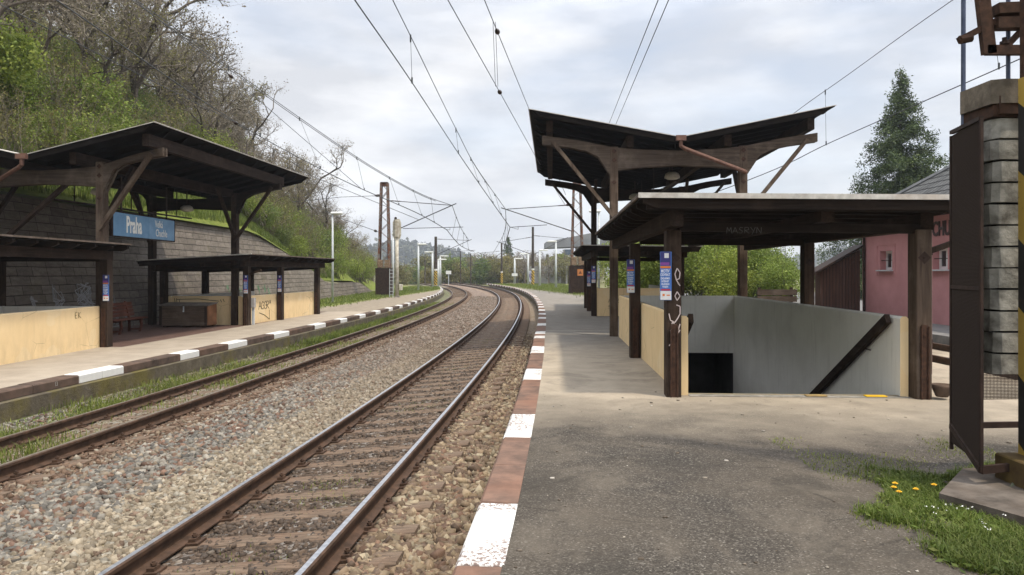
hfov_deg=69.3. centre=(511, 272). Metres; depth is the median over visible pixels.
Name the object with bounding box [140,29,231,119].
bare tree
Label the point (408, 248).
distant woods
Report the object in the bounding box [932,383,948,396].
flower pot
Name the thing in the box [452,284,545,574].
platform kerb
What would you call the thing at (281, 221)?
bare shrub
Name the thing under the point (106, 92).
shrub
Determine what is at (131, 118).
shrub
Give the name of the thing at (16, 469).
railway track
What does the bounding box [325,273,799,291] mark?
ground
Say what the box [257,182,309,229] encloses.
bare tree
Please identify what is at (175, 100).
bare tree
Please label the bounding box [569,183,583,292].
lattice mast
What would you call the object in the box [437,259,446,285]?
platform lamp
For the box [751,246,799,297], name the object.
hedge bush
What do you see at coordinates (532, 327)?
ballast
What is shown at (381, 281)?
lattice mast
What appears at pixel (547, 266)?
bare tree
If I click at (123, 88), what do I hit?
bare shrub
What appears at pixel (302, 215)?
bare shrub
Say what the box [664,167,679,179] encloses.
hanging lamp
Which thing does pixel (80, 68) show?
shrub
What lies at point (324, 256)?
bare shrub
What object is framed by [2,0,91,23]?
bare tree
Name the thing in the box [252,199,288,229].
shrub
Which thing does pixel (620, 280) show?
hedge bush
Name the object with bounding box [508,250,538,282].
bare tree
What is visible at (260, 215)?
bare shrub
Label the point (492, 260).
bush
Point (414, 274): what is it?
bush
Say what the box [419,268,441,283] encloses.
bush
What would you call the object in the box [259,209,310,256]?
bare shrub
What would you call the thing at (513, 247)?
cantilever arm
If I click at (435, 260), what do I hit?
overhead mast
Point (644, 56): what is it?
strain wire
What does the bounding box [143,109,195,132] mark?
bare shrub
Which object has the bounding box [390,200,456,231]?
cantilever arm
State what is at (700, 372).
stairwell
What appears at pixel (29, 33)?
shrub
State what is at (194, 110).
bare shrub
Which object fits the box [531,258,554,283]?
bare tree
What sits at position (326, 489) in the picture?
track moss
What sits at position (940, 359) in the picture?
railway track
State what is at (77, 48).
shrub
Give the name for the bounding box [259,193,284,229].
bare shrub
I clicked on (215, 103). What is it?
bare tree
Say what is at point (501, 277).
overhead mast
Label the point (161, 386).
trackside weeds
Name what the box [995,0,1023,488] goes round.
striped mast
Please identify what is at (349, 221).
strain wire
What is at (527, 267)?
platform lamp
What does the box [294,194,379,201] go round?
strain wire
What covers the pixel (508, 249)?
conifer tree
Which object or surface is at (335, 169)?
bare tree
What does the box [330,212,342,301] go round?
platform lamp
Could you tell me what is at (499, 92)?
strain wire
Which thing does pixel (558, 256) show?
leafy tree
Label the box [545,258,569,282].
bush
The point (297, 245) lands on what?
shrub
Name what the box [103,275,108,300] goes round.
poster
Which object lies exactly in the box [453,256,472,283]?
bush
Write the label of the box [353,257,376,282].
shrub
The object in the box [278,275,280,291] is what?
poster
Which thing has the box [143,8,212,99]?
bare tree
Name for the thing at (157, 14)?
bare tree
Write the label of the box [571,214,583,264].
balance weights
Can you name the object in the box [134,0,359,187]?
strain wire
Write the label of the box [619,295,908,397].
stairwell
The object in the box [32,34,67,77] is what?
bare shrub
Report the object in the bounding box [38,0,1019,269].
sky
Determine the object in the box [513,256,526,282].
bush
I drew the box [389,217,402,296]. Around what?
railway signal
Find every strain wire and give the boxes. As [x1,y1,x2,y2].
[0,4,418,219]
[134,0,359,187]
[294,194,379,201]
[312,204,377,231]
[448,0,564,204]
[484,0,565,194]
[581,0,668,184]
[609,0,657,122]
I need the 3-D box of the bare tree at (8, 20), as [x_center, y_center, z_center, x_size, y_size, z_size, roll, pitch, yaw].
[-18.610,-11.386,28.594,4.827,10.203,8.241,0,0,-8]
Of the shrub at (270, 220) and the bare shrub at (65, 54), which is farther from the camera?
the shrub at (270, 220)
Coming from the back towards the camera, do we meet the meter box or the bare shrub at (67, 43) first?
the bare shrub at (67, 43)
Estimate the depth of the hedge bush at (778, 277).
36.20 m
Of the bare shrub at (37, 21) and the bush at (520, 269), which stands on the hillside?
the bare shrub at (37, 21)
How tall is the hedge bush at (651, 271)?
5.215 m
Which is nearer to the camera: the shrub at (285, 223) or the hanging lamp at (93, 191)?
the hanging lamp at (93, 191)
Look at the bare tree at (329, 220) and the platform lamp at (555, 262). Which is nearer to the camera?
the bare tree at (329, 220)
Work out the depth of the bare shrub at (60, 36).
43.06 m
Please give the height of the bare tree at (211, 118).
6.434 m
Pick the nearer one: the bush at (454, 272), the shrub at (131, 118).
the shrub at (131, 118)
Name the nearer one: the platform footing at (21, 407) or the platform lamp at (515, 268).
the platform footing at (21, 407)
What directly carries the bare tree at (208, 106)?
on the hillside
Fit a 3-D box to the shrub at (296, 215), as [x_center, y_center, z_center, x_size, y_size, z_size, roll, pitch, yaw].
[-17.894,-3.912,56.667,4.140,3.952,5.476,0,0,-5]
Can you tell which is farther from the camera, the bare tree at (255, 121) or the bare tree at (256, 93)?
the bare tree at (255, 121)
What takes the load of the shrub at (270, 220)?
on the hillside
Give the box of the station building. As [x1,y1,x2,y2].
[862,165,948,324]
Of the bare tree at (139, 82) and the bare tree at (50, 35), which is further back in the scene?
the bare tree at (139, 82)
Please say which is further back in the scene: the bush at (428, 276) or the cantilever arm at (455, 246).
the bush at (428, 276)
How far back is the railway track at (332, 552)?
7.72 m
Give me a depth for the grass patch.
4.93 m
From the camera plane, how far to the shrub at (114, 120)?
31.64 m
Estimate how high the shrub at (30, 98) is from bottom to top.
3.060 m
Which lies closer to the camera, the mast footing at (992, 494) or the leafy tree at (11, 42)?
the mast footing at (992, 494)
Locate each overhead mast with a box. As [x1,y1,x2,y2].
[424,257,425,283]
[434,237,436,284]
[460,251,460,283]
[470,253,470,283]
[500,244,502,283]
[531,227,533,284]
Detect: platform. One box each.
[0,286,439,387]
[496,284,1017,574]
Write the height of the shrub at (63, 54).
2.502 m
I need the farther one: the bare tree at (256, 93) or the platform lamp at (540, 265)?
the platform lamp at (540, 265)
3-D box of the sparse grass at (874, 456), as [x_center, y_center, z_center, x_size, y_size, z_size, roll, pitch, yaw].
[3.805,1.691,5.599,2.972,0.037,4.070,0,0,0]
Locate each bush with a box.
[394,262,415,284]
[405,253,433,271]
[408,263,429,283]
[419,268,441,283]
[441,253,467,283]
[441,260,473,282]
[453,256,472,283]
[463,253,481,265]
[465,253,496,284]
[474,254,509,283]
[480,258,513,283]
[487,253,522,283]
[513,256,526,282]
[516,262,531,282]
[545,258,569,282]
[557,255,579,283]
[597,241,657,287]
[605,242,714,295]
[684,245,755,295]
[691,245,761,296]
[703,245,798,297]
[749,247,799,294]
[750,247,799,298]
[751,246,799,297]
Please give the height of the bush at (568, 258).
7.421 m
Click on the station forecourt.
(940, 334)
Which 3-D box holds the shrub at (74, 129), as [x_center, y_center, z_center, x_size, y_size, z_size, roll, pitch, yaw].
[-16.940,-5.192,27.415,2.804,2.377,3.492,0,0,27]
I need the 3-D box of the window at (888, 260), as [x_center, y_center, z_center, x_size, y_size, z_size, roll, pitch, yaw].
[13.125,-0.430,25.865,0.390,1.100,1.270,0,0,0]
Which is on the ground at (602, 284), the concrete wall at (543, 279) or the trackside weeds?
the concrete wall at (543, 279)
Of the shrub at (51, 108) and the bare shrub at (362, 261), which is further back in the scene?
the bare shrub at (362, 261)
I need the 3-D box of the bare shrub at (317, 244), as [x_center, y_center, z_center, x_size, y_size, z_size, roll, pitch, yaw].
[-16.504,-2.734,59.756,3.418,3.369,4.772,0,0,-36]
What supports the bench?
on the platform at (148, 341)
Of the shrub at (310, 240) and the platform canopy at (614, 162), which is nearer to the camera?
the platform canopy at (614, 162)
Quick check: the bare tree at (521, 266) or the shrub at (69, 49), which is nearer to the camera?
the shrub at (69, 49)
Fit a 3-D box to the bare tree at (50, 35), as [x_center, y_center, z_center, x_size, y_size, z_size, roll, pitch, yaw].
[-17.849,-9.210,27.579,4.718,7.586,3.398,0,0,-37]
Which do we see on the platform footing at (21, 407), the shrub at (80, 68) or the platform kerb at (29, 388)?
the platform kerb at (29, 388)
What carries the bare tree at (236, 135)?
on the hillside
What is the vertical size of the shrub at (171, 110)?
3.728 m
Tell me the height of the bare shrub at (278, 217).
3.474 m
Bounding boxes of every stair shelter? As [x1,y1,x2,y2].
[0,234,131,346]
[135,253,335,324]
[573,245,702,310]
[595,192,948,399]
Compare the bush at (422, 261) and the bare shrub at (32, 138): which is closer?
the bare shrub at (32, 138)
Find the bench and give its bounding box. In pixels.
[113,301,147,334]
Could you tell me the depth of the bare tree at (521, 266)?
172.49 m
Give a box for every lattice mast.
[375,182,392,294]
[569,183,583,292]
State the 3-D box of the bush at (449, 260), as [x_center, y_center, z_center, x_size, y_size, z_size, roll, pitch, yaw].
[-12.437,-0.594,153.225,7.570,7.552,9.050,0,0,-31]
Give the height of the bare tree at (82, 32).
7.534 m
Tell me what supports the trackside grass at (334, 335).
on the ballast at (532, 327)
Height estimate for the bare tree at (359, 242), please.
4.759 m
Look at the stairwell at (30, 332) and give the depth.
16.92 m
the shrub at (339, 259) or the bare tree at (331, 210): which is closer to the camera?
the shrub at (339, 259)
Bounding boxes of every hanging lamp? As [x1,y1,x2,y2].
[91,187,95,194]
[180,192,193,211]
[629,181,637,199]
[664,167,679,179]
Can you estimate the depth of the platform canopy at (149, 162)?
20.95 m
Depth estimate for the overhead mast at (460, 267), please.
137.89 m
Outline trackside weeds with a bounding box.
[0,301,453,463]
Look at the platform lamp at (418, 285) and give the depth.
79.91 m
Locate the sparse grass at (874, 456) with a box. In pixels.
[771,436,998,573]
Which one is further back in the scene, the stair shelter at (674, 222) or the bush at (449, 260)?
the bush at (449, 260)
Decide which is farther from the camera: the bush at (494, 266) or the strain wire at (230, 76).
the bush at (494, 266)
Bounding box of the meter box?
[251,298,255,324]
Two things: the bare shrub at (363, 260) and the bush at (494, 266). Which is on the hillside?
the bare shrub at (363, 260)
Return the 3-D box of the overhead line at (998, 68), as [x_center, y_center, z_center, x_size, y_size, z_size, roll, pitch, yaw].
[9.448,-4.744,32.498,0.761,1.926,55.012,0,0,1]
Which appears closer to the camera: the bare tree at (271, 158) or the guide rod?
the guide rod
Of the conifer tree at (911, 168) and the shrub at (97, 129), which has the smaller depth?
the shrub at (97, 129)
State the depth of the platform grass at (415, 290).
67.71 m
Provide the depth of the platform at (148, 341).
20.77 m
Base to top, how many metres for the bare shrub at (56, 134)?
2.407 m
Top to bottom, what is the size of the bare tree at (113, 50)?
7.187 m
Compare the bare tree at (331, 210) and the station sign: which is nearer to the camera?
the station sign
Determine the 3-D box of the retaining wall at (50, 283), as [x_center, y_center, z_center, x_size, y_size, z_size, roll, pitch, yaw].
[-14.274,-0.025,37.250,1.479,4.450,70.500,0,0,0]
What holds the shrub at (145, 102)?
on the hillside
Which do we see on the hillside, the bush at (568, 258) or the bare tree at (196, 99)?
the bare tree at (196, 99)
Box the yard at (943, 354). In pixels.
[932,349,1017,383]
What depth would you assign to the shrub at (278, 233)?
52.86 m
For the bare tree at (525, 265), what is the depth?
160.37 m
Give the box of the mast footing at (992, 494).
[939,468,1023,526]
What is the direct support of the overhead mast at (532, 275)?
on the platform at (593, 371)
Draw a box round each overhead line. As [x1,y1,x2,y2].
[56,0,449,229]
[354,0,509,226]
[447,206,473,251]
[469,210,509,264]
[661,0,1019,192]
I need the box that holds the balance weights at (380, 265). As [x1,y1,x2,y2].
[377,227,389,267]
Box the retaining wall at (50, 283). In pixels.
[0,194,370,327]
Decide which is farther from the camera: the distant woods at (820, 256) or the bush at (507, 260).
the distant woods at (820, 256)
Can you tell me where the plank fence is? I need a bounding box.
[757,287,796,301]
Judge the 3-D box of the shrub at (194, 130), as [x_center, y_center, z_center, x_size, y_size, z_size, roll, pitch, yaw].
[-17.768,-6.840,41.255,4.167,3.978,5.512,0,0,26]
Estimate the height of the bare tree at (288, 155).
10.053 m
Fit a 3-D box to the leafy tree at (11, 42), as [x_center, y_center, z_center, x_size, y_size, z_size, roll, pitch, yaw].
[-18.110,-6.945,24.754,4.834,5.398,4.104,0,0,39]
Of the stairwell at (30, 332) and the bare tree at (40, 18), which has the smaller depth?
the stairwell at (30, 332)
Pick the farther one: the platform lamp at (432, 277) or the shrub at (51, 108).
the platform lamp at (432, 277)
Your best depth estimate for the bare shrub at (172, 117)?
41.54 m
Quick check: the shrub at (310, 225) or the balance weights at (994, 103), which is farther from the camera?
the shrub at (310, 225)
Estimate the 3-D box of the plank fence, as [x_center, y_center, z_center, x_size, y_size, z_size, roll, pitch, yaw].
[10.700,1.150,29.975,1.600,1.100,0.150,0,0,0]
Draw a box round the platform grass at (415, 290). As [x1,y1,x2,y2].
[320,283,583,307]
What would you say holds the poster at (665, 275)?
attached to the stair shelter at (674, 222)
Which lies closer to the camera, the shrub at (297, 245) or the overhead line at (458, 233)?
the shrub at (297, 245)
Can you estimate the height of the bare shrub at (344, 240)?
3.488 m
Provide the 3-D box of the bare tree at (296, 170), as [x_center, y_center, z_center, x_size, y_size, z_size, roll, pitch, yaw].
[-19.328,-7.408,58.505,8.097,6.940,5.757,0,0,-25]
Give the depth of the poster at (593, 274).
29.02 m
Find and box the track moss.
[177,333,501,574]
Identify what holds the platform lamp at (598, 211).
on the platform at (593, 371)
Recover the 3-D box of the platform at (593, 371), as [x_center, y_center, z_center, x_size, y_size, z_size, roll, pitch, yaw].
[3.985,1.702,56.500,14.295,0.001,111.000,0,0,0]
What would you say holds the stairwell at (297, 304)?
on the platform at (148, 341)
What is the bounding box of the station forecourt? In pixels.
[684,292,948,344]
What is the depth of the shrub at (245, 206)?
44.93 m
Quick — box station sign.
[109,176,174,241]
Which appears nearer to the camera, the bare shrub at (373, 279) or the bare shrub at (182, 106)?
the bare shrub at (182, 106)
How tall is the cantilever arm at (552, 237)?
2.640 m
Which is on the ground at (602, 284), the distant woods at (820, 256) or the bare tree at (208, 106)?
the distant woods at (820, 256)
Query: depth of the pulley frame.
5.92 m
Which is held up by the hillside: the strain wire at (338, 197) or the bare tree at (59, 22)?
the bare tree at (59, 22)
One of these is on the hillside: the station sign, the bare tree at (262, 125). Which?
the bare tree at (262, 125)
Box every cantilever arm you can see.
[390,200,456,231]
[437,239,473,254]
[497,237,531,254]
[501,205,571,231]
[534,235,567,253]
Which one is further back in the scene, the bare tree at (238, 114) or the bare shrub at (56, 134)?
the bare tree at (238, 114)
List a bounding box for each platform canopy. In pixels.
[0,121,308,324]
[528,105,835,335]
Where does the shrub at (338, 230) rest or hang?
on the hillside
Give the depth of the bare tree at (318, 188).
69.19 m
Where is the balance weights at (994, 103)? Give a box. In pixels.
[960,0,1017,373]
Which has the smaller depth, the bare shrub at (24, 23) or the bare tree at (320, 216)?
the bare shrub at (24, 23)
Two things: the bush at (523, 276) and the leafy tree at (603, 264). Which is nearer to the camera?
the leafy tree at (603, 264)
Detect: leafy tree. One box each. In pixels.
[0,7,53,88]
[546,253,567,264]
[586,260,606,276]
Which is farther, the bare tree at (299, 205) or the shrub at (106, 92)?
the bare tree at (299, 205)
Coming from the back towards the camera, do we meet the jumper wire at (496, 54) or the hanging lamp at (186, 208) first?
the hanging lamp at (186, 208)
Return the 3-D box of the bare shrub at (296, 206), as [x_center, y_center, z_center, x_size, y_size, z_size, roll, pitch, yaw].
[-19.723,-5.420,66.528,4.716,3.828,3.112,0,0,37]
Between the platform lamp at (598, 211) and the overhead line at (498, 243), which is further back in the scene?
the overhead line at (498, 243)
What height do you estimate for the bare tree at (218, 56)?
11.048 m
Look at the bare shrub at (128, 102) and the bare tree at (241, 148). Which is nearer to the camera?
the bare shrub at (128, 102)
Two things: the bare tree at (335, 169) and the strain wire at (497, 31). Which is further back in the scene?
the bare tree at (335, 169)
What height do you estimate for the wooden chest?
0.845 m
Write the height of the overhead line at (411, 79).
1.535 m
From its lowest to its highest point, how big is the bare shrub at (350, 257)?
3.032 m
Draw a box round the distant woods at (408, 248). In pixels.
[357,237,525,266]
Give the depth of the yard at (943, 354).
13.68 m
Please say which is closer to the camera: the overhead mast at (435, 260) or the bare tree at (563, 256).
the overhead mast at (435, 260)
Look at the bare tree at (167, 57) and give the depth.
48.71 m
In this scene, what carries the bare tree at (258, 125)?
on the hillside
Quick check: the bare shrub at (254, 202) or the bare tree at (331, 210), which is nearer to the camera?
the bare shrub at (254, 202)
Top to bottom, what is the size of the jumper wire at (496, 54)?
0.587 m
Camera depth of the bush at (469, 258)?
176.85 m
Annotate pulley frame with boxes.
[956,0,1019,55]
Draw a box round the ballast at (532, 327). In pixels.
[0,282,538,574]
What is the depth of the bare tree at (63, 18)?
42.06 m
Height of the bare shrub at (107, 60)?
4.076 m
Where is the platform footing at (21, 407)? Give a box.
[0,285,538,423]
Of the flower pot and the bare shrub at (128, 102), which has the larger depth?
the bare shrub at (128, 102)
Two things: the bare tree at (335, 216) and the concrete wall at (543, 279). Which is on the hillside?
the bare tree at (335, 216)
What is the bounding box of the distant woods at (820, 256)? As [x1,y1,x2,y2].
[783,241,856,269]
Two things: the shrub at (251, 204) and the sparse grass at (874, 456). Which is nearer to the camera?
the sparse grass at (874, 456)
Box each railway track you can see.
[0,283,471,497]
[97,282,529,574]
[932,343,1017,379]
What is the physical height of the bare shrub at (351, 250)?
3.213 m
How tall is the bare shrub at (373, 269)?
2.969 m
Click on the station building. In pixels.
(884, 274)
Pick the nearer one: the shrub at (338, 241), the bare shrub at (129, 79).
the bare shrub at (129, 79)
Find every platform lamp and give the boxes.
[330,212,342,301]
[392,233,393,292]
[417,244,426,288]
[424,252,433,285]
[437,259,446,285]
[439,256,447,285]
[514,258,522,282]
[520,253,528,283]
[539,250,547,284]
[548,241,557,287]
[589,210,600,287]
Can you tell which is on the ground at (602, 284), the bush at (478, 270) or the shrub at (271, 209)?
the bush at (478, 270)
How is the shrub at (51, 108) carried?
on the hillside
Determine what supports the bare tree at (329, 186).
on the hillside
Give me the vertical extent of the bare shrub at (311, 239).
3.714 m
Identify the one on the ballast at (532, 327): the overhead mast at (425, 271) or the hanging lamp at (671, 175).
the overhead mast at (425, 271)
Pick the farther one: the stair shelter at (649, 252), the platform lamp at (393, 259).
the platform lamp at (393, 259)
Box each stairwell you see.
[0,306,99,364]
[168,291,313,324]
[597,285,713,392]
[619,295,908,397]
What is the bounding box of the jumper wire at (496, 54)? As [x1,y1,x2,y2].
[493,22,497,86]
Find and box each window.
[876,244,894,275]
[932,240,948,270]
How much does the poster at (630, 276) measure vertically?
0.660 m
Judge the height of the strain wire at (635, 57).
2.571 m
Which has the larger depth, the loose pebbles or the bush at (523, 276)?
the bush at (523, 276)
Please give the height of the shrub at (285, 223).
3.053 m
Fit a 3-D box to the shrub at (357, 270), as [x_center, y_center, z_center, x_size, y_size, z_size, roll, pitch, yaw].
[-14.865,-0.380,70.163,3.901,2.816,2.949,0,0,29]
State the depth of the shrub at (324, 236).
61.78 m
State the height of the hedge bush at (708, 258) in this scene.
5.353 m
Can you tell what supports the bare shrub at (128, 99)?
on the hillside
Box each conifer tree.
[503,237,513,281]
[815,64,948,298]
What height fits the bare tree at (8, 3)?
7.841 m
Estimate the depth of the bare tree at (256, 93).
56.54 m
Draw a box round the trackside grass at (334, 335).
[295,304,427,345]
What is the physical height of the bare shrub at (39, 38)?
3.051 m
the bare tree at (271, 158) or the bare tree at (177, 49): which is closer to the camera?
the bare tree at (271, 158)
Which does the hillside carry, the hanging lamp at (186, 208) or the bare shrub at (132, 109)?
the bare shrub at (132, 109)
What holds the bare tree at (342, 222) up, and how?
on the hillside
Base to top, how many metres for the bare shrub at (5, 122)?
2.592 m
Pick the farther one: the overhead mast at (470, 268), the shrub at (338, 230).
the overhead mast at (470, 268)
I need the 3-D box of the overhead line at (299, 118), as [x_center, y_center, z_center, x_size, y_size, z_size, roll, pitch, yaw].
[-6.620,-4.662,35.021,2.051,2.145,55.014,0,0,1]
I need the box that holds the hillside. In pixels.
[0,12,374,289]
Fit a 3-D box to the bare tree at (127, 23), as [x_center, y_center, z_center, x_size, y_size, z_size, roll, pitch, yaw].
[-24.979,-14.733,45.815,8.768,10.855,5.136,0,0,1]
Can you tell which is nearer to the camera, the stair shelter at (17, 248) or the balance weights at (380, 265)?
the stair shelter at (17, 248)
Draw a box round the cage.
[949,116,1017,473]
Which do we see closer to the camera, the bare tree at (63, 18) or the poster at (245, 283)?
the poster at (245, 283)
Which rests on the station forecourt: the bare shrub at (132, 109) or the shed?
the shed
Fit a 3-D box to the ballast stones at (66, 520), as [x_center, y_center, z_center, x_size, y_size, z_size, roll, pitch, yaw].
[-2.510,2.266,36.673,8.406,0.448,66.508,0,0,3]
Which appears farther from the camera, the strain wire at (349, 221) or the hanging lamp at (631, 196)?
the strain wire at (349, 221)
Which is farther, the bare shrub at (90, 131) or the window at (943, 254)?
the bare shrub at (90, 131)
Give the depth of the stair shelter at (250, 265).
27.33 m
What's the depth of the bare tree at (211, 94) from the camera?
54.27 m
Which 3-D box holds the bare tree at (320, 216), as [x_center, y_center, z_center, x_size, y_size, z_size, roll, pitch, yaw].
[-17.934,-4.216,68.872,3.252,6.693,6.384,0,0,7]
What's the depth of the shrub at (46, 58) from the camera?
30.66 m
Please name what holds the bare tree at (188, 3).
on the hillside
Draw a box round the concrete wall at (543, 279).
[530,266,566,283]
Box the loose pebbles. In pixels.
[514,388,1011,574]
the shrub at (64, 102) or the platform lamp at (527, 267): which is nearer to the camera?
the shrub at (64, 102)
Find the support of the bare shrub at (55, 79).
on the hillside
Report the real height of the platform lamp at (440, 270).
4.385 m
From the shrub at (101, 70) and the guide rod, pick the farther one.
the shrub at (101, 70)
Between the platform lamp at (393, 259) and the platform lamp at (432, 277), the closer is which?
the platform lamp at (393, 259)
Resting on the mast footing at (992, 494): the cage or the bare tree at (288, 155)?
the cage
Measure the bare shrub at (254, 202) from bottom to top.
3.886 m
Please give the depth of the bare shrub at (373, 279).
88.40 m
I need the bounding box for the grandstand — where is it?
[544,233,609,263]
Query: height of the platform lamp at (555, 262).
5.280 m
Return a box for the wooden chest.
[157,302,217,326]
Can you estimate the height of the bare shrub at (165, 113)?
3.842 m
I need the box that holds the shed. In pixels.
[815,244,862,310]
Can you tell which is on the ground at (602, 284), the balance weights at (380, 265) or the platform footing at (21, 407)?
the platform footing at (21, 407)
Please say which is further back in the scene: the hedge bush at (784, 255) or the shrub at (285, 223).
the shrub at (285, 223)
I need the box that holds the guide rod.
[961,0,965,124]
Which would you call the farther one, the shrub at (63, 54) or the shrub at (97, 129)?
the shrub at (63, 54)
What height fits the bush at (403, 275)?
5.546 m
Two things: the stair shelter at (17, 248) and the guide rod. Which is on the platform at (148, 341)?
the stair shelter at (17, 248)
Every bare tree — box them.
[0,0,97,110]
[0,0,123,55]
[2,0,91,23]
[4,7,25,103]
[13,0,156,83]
[25,0,108,40]
[25,0,172,72]
[30,0,93,43]
[38,0,100,48]
[38,7,116,52]
[63,0,199,102]
[82,0,186,91]
[95,1,206,97]
[103,0,208,116]
[106,0,177,58]
[119,0,245,107]
[127,44,205,115]
[133,37,247,117]
[136,18,218,76]
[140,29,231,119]
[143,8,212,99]
[165,57,262,149]
[169,72,236,140]
[173,74,272,145]
[176,31,253,143]
[183,7,247,110]
[190,92,224,119]
[191,61,266,141]
[198,90,272,138]
[212,123,253,151]
[219,114,268,194]
[231,132,293,165]
[235,109,276,149]
[236,79,287,152]
[245,131,315,195]
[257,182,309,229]
[264,137,353,214]
[271,147,314,217]
[275,143,297,193]
[289,151,328,207]
[290,171,347,232]
[304,195,339,251]
[308,211,336,225]
[309,202,355,229]
[310,202,342,228]
[333,209,366,241]
[347,231,369,253]
[507,251,536,282]
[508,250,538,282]
[517,256,538,272]
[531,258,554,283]
[535,256,557,282]
[552,250,580,282]
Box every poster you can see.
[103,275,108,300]
[244,275,247,292]
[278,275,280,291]
[587,271,590,285]
[592,266,595,282]
[627,260,634,292]
[660,252,671,299]
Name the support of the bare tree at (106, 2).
on the hillside
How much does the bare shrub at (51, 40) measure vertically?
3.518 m
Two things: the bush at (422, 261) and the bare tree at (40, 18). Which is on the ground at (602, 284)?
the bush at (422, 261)
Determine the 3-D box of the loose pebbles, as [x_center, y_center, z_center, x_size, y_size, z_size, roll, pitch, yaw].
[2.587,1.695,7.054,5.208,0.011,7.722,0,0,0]
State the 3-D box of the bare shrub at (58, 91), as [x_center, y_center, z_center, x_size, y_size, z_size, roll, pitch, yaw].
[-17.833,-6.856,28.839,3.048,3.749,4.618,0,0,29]
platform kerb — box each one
[0,286,442,400]
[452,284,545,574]
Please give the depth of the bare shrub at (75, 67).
32.19 m
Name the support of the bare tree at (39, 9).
on the hillside
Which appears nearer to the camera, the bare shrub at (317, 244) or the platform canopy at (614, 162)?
the platform canopy at (614, 162)
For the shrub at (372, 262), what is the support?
on the hillside
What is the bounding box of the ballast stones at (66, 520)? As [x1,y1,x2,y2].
[0,296,533,574]
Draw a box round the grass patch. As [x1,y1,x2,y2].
[848,458,1023,574]
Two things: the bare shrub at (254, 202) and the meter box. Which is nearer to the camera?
the meter box
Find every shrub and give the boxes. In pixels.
[0,0,78,78]
[0,2,42,49]
[0,45,129,141]
[0,52,91,121]
[0,85,46,152]
[0,92,61,152]
[8,93,82,150]
[8,94,105,147]
[15,8,68,69]
[18,0,44,38]
[25,13,52,58]
[26,88,82,138]
[27,30,68,85]
[27,50,172,134]
[29,80,139,142]
[29,81,99,121]
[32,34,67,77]
[38,18,100,43]
[40,31,82,53]
[41,48,96,112]
[43,24,103,70]
[43,26,89,70]
[46,32,78,79]
[46,37,76,76]
[53,50,115,115]
[60,57,101,85]
[64,113,112,141]
[83,68,160,125]
[83,100,136,133]
[88,58,121,96]
[92,39,121,80]
[94,82,160,130]
[101,56,158,94]
[108,78,162,95]
[108,89,152,122]
[113,78,164,122]
[115,104,180,129]
[119,107,147,125]
[134,87,195,130]
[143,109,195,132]
[145,97,201,128]
[148,94,224,140]
[157,103,196,132]
[158,91,199,118]
[167,115,253,154]
[241,155,269,216]
[242,193,281,225]
[242,198,250,211]
[243,195,268,217]
[251,210,303,244]
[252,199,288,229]
[254,200,308,239]
[255,193,295,238]
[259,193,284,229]
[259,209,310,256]
[261,192,309,242]
[263,220,295,248]
[265,208,281,229]
[284,231,312,256]
[285,193,311,214]
[290,201,321,225]
[295,214,326,256]
[297,222,337,256]
[300,217,323,231]
[303,229,318,255]
[305,243,341,276]
[307,222,336,255]
[319,222,351,257]
[324,242,364,273]
[324,248,356,278]
[328,223,354,241]
[335,229,349,250]
[342,240,362,269]
[346,255,367,281]
[348,247,368,278]
[351,246,374,281]
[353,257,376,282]
[365,255,376,277]
[367,257,376,280]
[368,250,391,280]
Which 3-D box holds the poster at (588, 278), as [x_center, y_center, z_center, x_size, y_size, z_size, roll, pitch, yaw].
[3.388,0.270,32.671,0.155,0.660,0.013,0,0,3]
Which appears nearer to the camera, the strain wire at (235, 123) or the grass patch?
the grass patch
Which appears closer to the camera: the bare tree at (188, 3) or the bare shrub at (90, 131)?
the bare shrub at (90, 131)
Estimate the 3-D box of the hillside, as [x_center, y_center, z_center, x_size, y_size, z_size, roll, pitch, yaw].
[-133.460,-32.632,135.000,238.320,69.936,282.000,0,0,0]
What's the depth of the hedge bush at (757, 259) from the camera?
38.70 m
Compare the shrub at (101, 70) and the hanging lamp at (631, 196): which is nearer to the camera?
the hanging lamp at (631, 196)
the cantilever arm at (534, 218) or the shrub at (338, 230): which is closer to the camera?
the cantilever arm at (534, 218)
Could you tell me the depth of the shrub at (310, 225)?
64.58 m
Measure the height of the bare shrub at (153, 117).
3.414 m

